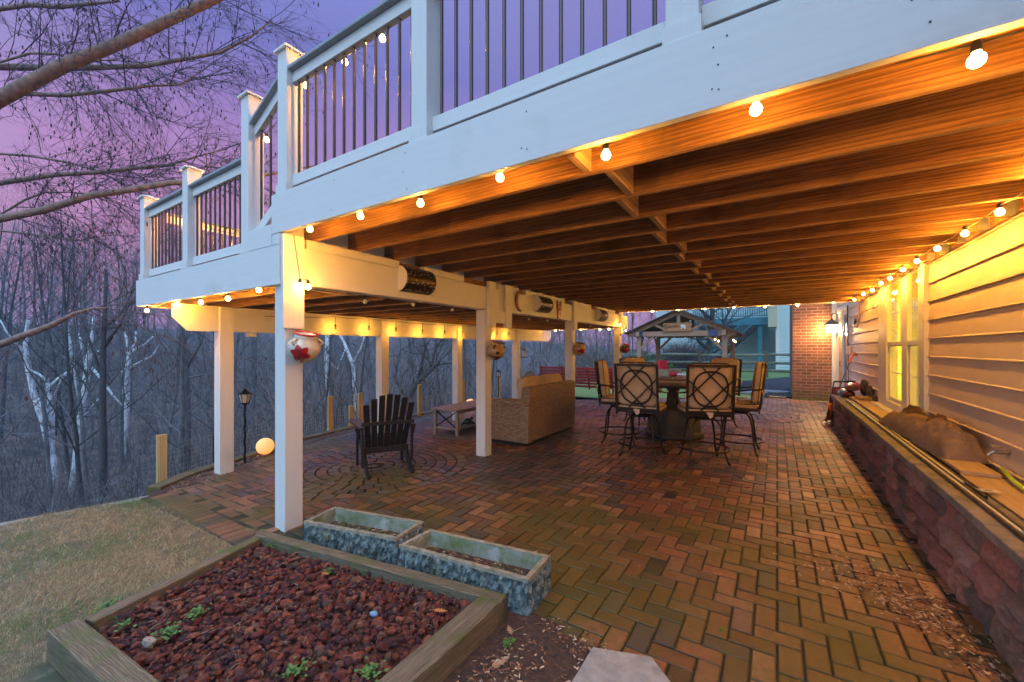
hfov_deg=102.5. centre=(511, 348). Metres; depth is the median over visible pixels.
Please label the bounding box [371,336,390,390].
bare tree
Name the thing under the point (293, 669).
weed
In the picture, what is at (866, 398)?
sandstone piece
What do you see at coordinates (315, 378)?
bare tree
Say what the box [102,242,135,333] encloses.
bare tree
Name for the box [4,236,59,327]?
bare tree
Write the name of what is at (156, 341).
bare tree
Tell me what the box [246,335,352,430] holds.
bare tree
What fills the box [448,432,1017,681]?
leaf debris
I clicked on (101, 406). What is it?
dark tree
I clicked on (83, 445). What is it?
bare tree
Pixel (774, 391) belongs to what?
flagstone
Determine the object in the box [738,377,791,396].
mulch bed
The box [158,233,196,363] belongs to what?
bare tree
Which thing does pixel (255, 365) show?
bare tree
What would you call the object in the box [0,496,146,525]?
lawn kerb
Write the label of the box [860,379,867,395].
leaning stone
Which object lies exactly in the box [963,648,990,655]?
oak leaf
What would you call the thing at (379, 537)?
planter trough
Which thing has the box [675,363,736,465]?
bar stool
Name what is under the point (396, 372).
bare tree
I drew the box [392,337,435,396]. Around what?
bare tree
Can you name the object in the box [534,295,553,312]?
wall sign
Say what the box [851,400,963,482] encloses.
edging strip
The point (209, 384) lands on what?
bare tree
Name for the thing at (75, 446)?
bare tree
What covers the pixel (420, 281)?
wall sign
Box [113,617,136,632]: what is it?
weed
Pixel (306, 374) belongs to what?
bare tree
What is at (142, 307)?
bare tree
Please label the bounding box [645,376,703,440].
dining table
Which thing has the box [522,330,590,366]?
bare tree
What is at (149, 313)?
bare tree
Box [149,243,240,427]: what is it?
bare tree
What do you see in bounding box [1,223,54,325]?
bare tree
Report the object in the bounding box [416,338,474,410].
bare tree
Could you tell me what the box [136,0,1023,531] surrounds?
deck
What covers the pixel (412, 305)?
string light
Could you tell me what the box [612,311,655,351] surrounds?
bare tree
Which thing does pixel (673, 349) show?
twiggy bush
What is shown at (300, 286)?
string light
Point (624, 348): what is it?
wall pot
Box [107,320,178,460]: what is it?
sycamore
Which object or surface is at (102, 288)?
bare tree
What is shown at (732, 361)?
bar stool
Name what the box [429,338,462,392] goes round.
bare tree
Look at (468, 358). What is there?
bare tree
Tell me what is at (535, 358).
bare tree
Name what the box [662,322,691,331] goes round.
wood sign
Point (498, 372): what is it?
garden lamp
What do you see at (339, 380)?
bare tree
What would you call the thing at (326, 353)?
sycamore
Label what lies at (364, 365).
bare tree
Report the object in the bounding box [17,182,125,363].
bare tree
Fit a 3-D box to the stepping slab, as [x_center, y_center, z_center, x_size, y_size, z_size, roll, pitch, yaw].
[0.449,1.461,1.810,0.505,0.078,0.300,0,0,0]
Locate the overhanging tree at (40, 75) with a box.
[0,0,394,424]
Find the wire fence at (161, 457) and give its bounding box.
[156,377,500,482]
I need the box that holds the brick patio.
[149,397,1016,681]
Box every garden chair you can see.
[349,394,415,479]
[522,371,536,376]
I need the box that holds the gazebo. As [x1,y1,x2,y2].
[624,310,744,361]
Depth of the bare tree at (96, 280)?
70.33 m
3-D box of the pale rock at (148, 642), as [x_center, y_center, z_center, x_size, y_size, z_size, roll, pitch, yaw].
[-1.683,1.365,1.907,0.073,0.045,0.047,0,0,33]
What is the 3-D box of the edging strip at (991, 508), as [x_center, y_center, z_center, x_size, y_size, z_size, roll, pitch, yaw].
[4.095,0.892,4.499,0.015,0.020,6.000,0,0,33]
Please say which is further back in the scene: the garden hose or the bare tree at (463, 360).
the bare tree at (463, 360)
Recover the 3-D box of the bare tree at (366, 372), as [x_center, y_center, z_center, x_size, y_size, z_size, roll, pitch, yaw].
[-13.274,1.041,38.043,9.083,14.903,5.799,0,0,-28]
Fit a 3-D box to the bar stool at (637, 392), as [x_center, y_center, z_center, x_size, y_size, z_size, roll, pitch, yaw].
[1.751,0.813,5.539,0.635,1.271,0.667,0,0,32]
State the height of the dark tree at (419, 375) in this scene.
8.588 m
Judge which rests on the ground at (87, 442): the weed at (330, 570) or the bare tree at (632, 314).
the bare tree at (632, 314)
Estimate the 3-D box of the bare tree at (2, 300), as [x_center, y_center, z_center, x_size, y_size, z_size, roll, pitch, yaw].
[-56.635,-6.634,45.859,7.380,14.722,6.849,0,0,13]
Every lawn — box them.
[0,494,263,681]
[575,369,789,398]
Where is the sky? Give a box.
[0,0,714,352]
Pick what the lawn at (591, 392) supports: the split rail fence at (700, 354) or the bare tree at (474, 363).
the split rail fence at (700, 354)
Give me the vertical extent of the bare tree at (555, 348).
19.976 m
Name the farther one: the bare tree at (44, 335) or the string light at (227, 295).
the bare tree at (44, 335)
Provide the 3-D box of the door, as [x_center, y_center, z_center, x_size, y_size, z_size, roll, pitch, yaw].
[8.275,0.200,10.275,0.128,2.500,2.240,0,0,33]
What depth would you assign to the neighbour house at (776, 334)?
28.39 m
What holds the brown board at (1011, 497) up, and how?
on the ledge soil at (1003, 475)
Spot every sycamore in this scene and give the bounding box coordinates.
[0,286,90,504]
[11,273,154,498]
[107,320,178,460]
[319,335,354,395]
[325,335,375,417]
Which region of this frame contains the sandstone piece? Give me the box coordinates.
[860,396,871,400]
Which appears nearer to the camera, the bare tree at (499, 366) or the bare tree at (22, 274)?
the bare tree at (499, 366)
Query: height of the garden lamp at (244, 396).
1.021 m
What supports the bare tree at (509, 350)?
on the ground at (87, 442)
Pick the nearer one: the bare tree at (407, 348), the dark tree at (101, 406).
the dark tree at (101, 406)
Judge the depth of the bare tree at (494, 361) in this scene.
19.71 m
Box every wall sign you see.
[398,265,435,294]
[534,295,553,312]
[595,308,607,321]
[854,315,857,327]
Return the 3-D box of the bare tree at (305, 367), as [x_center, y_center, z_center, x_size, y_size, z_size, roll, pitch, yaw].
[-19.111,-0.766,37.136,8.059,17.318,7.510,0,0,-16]
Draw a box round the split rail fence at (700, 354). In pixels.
[597,351,789,377]
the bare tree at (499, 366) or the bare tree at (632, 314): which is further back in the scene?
the bare tree at (632, 314)
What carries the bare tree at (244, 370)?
on the ground at (87, 442)
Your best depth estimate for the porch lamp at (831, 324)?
11.10 m
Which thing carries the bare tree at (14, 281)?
on the ground at (87, 442)
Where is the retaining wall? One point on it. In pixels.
(972, 550)
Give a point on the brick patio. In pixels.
(519, 481)
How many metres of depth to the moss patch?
11.45 m
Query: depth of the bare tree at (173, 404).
19.16 m
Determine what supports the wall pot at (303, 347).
attached to the deck at (844, 166)
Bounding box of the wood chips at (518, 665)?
[457,613,606,681]
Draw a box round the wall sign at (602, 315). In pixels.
[595,308,607,321]
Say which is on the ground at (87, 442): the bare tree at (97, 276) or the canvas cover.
the bare tree at (97, 276)
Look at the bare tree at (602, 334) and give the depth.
32.70 m
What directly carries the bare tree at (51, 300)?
on the ground at (87, 442)
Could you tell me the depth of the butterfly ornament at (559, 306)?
7.32 m
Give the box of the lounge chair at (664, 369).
[654,360,681,375]
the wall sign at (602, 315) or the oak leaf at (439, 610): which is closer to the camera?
the oak leaf at (439, 610)
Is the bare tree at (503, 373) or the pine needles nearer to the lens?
the pine needles
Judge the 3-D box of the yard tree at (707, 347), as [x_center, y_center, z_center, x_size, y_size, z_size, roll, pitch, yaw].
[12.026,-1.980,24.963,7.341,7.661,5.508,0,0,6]
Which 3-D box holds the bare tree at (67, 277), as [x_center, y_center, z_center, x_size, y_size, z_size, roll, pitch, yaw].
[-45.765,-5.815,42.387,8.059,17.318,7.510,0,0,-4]
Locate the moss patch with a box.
[793,398,826,400]
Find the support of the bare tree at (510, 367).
on the ground at (87, 442)
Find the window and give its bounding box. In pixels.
[870,261,929,414]
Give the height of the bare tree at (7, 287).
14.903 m
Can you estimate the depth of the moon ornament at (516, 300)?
6.14 m
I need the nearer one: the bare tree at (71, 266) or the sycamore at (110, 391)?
the sycamore at (110, 391)
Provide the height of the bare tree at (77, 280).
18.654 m
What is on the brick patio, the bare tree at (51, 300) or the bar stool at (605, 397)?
the bar stool at (605, 397)
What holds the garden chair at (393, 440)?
on the brick patio
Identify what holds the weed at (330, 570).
on the lava rocks at (142, 656)
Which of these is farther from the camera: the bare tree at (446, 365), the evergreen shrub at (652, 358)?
the bare tree at (446, 365)
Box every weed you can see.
[92,595,120,612]
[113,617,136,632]
[150,621,181,642]
[184,603,211,619]
[275,655,316,681]
[324,567,333,573]
[354,656,388,681]
[500,637,515,652]
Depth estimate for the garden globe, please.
5.88 m
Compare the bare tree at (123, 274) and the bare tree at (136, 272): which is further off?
the bare tree at (136, 272)
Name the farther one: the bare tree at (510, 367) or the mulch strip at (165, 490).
the bare tree at (510, 367)
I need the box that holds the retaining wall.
[831,394,1023,681]
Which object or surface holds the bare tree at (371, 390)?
on the ground at (87, 442)
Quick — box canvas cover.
[878,404,989,463]
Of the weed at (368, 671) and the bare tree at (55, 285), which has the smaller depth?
the weed at (368, 671)
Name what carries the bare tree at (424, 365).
on the ground at (87, 442)
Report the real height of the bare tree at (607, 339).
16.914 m
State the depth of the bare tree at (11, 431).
17.41 m
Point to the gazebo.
(653, 328)
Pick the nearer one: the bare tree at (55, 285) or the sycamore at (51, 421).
the sycamore at (51, 421)
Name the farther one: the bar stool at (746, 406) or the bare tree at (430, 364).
the bare tree at (430, 364)
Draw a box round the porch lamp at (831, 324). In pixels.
[825,313,837,332]
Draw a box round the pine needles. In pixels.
[102,552,541,681]
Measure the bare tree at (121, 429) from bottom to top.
18.217 m
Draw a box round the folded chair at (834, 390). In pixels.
[825,381,854,421]
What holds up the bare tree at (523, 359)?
on the ground at (87, 442)
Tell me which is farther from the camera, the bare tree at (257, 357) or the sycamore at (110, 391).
the bare tree at (257, 357)
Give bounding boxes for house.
[656,305,789,369]
[790,212,1023,484]
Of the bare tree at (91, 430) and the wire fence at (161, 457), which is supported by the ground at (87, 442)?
the bare tree at (91, 430)
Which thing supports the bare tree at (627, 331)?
on the ground at (87, 442)
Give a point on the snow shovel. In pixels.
(830, 407)
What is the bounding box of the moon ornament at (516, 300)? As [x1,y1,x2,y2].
[515,290,521,310]
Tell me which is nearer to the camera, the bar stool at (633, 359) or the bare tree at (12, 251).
the bar stool at (633, 359)
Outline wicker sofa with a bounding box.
[491,373,574,446]
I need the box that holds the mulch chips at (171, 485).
[166,411,445,490]
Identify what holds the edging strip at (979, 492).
on the retaining wall
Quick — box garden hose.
[999,467,1023,490]
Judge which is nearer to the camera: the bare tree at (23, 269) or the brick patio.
the brick patio
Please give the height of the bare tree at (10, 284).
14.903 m
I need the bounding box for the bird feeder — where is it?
[520,347,527,356]
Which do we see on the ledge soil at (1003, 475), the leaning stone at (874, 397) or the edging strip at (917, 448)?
the leaning stone at (874, 397)
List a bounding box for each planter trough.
[303,507,423,565]
[398,529,551,615]
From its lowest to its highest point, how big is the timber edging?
0.154 m
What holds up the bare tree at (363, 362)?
on the ground at (87, 442)
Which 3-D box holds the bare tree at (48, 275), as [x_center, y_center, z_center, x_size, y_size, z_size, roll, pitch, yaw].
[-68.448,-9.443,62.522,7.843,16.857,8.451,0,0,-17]
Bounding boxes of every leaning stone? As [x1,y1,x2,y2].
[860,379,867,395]
[866,386,873,396]
[872,394,877,401]
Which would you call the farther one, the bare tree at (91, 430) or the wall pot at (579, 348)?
the bare tree at (91, 430)
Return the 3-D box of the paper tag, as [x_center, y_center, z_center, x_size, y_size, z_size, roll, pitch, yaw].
[2.947,0.879,2.541,0.100,0.002,0.056,0,0,13]
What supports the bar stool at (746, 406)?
on the brick patio
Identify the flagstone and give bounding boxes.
[740,391,767,393]
[765,390,790,392]
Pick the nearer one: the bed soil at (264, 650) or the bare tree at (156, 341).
the bed soil at (264, 650)
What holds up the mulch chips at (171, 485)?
on the mulch strip at (165, 490)
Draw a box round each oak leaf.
[431,608,446,612]
[489,656,509,668]
[507,625,512,637]
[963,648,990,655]
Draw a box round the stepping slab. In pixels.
[572,647,670,681]
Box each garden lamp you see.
[238,389,251,463]
[496,369,500,397]
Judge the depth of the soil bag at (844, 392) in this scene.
7.47 m
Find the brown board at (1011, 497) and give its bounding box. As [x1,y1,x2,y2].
[959,474,1023,519]
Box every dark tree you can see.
[1,218,172,504]
[72,287,239,471]
[339,337,494,414]
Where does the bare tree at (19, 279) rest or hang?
on the ground at (87, 442)
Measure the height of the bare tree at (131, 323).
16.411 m
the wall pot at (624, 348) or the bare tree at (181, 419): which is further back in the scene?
the bare tree at (181, 419)
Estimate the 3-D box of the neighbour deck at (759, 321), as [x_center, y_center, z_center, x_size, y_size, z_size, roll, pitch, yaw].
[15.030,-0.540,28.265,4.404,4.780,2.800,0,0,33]
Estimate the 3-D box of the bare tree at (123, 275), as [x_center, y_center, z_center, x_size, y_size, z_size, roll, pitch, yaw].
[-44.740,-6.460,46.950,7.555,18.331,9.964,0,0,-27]
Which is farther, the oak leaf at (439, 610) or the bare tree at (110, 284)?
the bare tree at (110, 284)
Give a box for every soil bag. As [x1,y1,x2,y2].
[838,389,854,396]
[845,382,860,390]
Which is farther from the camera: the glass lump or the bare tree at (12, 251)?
the bare tree at (12, 251)
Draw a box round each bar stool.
[594,359,640,445]
[614,362,668,461]
[619,357,661,425]
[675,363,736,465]
[700,358,741,427]
[715,361,767,456]
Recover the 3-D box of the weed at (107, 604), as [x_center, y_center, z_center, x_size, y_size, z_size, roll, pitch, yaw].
[-2.150,1.368,2.184,0.151,0.036,0.129,0,0,33]
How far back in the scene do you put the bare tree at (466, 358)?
40.81 m
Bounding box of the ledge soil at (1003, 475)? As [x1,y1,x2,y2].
[847,397,1023,520]
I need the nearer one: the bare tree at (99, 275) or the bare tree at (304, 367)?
the bare tree at (304, 367)
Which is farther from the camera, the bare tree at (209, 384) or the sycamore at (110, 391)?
the sycamore at (110, 391)
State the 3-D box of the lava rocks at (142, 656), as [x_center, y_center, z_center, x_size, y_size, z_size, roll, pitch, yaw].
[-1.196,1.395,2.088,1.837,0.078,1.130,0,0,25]
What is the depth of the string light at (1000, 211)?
3.21 m
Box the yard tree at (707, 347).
[667,307,769,361]
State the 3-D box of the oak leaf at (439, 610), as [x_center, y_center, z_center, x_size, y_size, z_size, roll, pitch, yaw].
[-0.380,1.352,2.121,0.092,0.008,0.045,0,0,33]
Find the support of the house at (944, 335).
on the ground at (87, 442)
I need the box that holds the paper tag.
[975,488,1002,492]
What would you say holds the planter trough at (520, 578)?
on the brick patio
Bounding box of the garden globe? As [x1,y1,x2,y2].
[256,438,273,454]
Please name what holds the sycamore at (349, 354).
on the ground at (87, 442)
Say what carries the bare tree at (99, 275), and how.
on the ground at (87, 442)
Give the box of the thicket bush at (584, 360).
[521,327,675,379]
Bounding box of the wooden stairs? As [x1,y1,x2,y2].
[710,312,755,358]
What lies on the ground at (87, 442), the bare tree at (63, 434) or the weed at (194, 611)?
the bare tree at (63, 434)
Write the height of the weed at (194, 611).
0.036 m
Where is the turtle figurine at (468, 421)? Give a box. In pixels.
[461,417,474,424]
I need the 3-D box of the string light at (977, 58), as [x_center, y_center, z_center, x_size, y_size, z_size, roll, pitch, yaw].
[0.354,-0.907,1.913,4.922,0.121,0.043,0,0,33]
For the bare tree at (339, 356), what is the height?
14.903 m
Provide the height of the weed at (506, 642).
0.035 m
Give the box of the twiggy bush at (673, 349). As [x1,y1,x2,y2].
[645,340,717,367]
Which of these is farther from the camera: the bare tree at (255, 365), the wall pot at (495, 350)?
the bare tree at (255, 365)
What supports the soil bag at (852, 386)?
on the soil bag at (844, 392)
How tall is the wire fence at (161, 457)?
0.961 m
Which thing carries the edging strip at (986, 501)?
on the retaining wall
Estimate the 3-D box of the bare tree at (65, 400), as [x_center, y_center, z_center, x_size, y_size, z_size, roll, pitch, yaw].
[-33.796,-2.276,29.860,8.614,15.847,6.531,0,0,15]
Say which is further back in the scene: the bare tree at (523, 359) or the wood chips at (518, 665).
the bare tree at (523, 359)
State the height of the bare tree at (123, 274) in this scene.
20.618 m
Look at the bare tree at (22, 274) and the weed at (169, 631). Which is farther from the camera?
the bare tree at (22, 274)
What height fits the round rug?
0.018 m
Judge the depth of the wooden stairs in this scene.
26.10 m
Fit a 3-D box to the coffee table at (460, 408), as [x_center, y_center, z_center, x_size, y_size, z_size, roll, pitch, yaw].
[-0.792,1.261,7.555,0.580,0.462,1.440,0,0,31]
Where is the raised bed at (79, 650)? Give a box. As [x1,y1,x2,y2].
[47,531,505,681]
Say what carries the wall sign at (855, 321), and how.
attached to the house at (944, 335)
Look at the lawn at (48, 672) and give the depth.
2.88 m
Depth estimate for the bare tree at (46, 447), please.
18.87 m
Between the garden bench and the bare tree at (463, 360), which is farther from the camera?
the bare tree at (463, 360)
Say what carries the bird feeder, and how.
hanging from the deck at (844, 166)
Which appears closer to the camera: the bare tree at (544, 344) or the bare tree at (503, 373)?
the bare tree at (544, 344)
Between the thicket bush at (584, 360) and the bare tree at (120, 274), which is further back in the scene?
the bare tree at (120, 274)
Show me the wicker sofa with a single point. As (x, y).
(542, 407)
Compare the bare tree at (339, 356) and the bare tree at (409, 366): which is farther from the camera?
the bare tree at (339, 356)
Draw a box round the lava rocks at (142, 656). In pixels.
[96,542,471,681]
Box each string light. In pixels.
[145,286,274,311]
[264,33,385,141]
[268,316,519,335]
[293,235,310,289]
[307,29,1023,231]
[313,290,590,326]
[849,192,1023,303]
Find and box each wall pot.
[287,330,324,363]
[487,340,505,359]
[573,342,585,354]
[620,343,629,353]
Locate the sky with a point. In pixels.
(337, 14)
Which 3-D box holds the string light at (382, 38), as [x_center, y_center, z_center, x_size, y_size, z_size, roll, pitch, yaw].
[-1.441,-2.094,3.225,1.924,0.444,0.043,0,0,33]
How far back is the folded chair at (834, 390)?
8.18 m
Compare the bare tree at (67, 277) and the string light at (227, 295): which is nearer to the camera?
the string light at (227, 295)
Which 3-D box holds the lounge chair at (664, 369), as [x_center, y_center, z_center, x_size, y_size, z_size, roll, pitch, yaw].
[6.364,0.944,16.858,0.860,0.912,0.760,0,0,-32]
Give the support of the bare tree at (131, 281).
on the ground at (87, 442)
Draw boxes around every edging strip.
[846,400,1023,540]
[848,400,1023,533]
[849,400,1023,530]
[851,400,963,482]
[852,400,987,498]
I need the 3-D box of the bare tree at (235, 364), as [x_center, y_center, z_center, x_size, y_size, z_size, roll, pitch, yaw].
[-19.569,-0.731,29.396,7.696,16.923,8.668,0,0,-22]
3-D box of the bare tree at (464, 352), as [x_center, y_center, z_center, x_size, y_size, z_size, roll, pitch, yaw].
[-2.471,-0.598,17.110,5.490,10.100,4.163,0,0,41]
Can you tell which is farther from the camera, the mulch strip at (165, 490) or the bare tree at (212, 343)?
the bare tree at (212, 343)
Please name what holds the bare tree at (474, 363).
on the ground at (87, 442)
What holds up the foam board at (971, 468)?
on the ledge soil at (1003, 475)
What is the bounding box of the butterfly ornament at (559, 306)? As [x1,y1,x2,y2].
[556,300,561,318]
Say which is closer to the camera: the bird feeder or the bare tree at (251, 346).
the bird feeder
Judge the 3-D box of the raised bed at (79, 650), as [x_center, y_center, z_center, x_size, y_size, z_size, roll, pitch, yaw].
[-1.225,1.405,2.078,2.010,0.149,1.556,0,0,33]
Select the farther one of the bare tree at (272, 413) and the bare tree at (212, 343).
the bare tree at (212, 343)
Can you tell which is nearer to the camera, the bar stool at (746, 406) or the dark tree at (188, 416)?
the bar stool at (746, 406)
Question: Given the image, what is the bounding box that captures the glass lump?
[369,610,377,616]
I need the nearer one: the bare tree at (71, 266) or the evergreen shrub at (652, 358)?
the evergreen shrub at (652, 358)
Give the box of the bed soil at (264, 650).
[107,553,461,681]
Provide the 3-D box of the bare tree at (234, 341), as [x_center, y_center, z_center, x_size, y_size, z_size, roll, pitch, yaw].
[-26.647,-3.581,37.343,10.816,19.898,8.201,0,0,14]
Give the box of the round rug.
[429,423,491,440]
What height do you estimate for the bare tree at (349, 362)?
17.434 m
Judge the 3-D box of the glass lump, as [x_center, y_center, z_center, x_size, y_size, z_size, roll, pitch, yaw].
[-0.716,1.375,2.129,0.046,0.028,0.035,0,0,6]
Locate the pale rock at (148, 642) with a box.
[141,636,156,648]
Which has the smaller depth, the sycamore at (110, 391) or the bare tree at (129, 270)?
the sycamore at (110, 391)
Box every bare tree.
[0,140,206,507]
[0,165,205,503]
[0,173,88,358]
[0,177,113,443]
[0,186,175,505]
[0,194,69,337]
[0,205,131,479]
[0,211,46,325]
[0,212,124,435]
[0,220,37,339]
[0,222,43,281]
[0,224,29,298]
[0,230,40,320]
[0,238,110,443]
[0,252,28,338]
[1,212,112,416]
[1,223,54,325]
[1,225,85,395]
[1,238,36,314]
[2,203,101,355]
[4,215,164,445]
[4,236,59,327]
[4,253,30,307]
[10,259,115,356]
[15,164,257,473]
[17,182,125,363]
[22,223,113,338]
[22,256,76,315]
[23,232,92,345]
[26,216,124,352]
[26,230,76,303]
[41,179,175,473]
[43,227,116,334]
[45,231,117,325]
[56,221,115,310]
[72,234,119,331]
[74,219,147,359]
[82,239,126,332]
[86,236,118,308]
[88,210,146,362]
[89,250,121,334]
[92,209,164,347]
[94,229,170,339]
[94,270,247,454]
[96,228,164,334]
[96,231,170,411]
[97,228,139,320]
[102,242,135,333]
[103,239,134,320]
[108,221,253,472]
[115,257,165,356]
[116,269,192,392]
[118,239,274,462]
[123,237,160,336]
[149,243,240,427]
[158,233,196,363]
[161,239,274,372]
[166,324,249,363]
[167,337,320,425]
[171,233,335,451]
[197,240,268,384]
[201,194,336,421]
[204,204,348,426]
[210,332,274,431]
[232,238,253,369]
[235,333,274,396]
[241,338,346,399]
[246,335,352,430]
[249,334,359,426]
[253,333,274,385]
[263,335,334,384]
[264,335,361,389]
[311,335,369,424]
[314,335,397,413]
[316,336,438,410]
[327,337,447,413]
[330,336,401,404]
[332,335,370,399]
[335,337,351,381]
[337,336,405,398]
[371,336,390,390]
[390,337,441,401]
[391,337,428,375]
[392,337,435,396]
[392,337,462,406]
[405,338,449,410]
[405,338,509,400]
[409,338,475,395]
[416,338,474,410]
[416,338,492,402]
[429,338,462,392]
[437,338,474,379]
[446,339,472,398]
[448,340,505,398]
[451,340,531,394]
[463,340,511,398]
[492,341,530,396]
[497,340,547,395]
[499,333,552,366]
[500,332,564,379]
[506,331,560,377]
[521,333,558,372]
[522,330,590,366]
[523,330,580,371]
[532,329,594,366]
[539,330,591,375]
[545,330,594,360]
[576,313,639,355]
[603,329,613,352]
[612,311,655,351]
[612,312,650,351]
[629,312,655,353]
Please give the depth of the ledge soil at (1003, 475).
3.12 m
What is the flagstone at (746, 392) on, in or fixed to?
on the mulch bed at (782, 383)
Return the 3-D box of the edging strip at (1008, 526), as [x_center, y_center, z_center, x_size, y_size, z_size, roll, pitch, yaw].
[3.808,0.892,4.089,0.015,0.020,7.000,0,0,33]
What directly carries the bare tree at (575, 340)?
on the ground at (87, 442)
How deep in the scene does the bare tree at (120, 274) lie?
76.63 m
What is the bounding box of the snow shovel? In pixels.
[820,352,856,421]
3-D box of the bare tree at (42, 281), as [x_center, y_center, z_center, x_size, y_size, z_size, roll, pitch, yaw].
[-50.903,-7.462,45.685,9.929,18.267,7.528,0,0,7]
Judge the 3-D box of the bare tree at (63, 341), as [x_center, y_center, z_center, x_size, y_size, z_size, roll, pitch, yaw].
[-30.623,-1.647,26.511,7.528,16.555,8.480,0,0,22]
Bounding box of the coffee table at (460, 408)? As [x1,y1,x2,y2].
[430,400,475,435]
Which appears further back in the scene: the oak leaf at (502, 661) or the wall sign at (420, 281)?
the wall sign at (420, 281)
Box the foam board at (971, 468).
[849,396,1001,478]
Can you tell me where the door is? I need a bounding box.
[836,302,849,388]
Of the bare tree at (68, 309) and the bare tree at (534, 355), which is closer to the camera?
the bare tree at (68, 309)
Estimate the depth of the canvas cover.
3.48 m
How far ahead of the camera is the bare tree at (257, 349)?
46.87 m
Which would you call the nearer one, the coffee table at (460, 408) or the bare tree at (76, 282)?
the coffee table at (460, 408)
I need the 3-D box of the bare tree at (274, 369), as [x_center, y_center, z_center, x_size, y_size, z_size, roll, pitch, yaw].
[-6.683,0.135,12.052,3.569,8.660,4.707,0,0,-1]
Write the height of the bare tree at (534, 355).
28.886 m
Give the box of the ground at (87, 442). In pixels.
[0,324,791,521]
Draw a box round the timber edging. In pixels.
[146,410,440,495]
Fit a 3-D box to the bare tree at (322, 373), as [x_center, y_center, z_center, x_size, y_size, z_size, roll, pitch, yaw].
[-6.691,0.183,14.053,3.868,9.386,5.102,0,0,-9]
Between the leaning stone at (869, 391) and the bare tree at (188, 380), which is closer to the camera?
the leaning stone at (869, 391)
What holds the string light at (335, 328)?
hanging from the deck at (844, 166)
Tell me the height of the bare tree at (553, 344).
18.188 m
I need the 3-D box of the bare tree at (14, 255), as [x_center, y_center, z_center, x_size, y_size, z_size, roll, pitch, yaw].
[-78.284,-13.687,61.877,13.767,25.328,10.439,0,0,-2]
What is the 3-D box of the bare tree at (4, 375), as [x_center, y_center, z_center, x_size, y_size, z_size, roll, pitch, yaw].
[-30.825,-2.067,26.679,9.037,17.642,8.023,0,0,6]
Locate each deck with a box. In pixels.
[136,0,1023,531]
[693,306,767,361]
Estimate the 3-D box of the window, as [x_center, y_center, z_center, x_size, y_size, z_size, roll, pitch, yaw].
[5.217,-0.068,5.459,0.332,1.905,2.530,0,0,33]
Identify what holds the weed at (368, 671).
on the lava rocks at (142, 656)
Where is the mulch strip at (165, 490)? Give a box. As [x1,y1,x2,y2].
[141,411,449,498]
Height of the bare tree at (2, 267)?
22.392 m
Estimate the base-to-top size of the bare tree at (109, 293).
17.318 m
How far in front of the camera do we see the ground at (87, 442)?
36.24 m
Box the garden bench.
[540,365,613,393]
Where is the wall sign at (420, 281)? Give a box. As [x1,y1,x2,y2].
[398,265,435,294]
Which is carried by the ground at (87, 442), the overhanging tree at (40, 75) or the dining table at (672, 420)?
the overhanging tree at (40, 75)
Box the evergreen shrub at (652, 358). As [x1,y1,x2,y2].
[623,351,675,367]

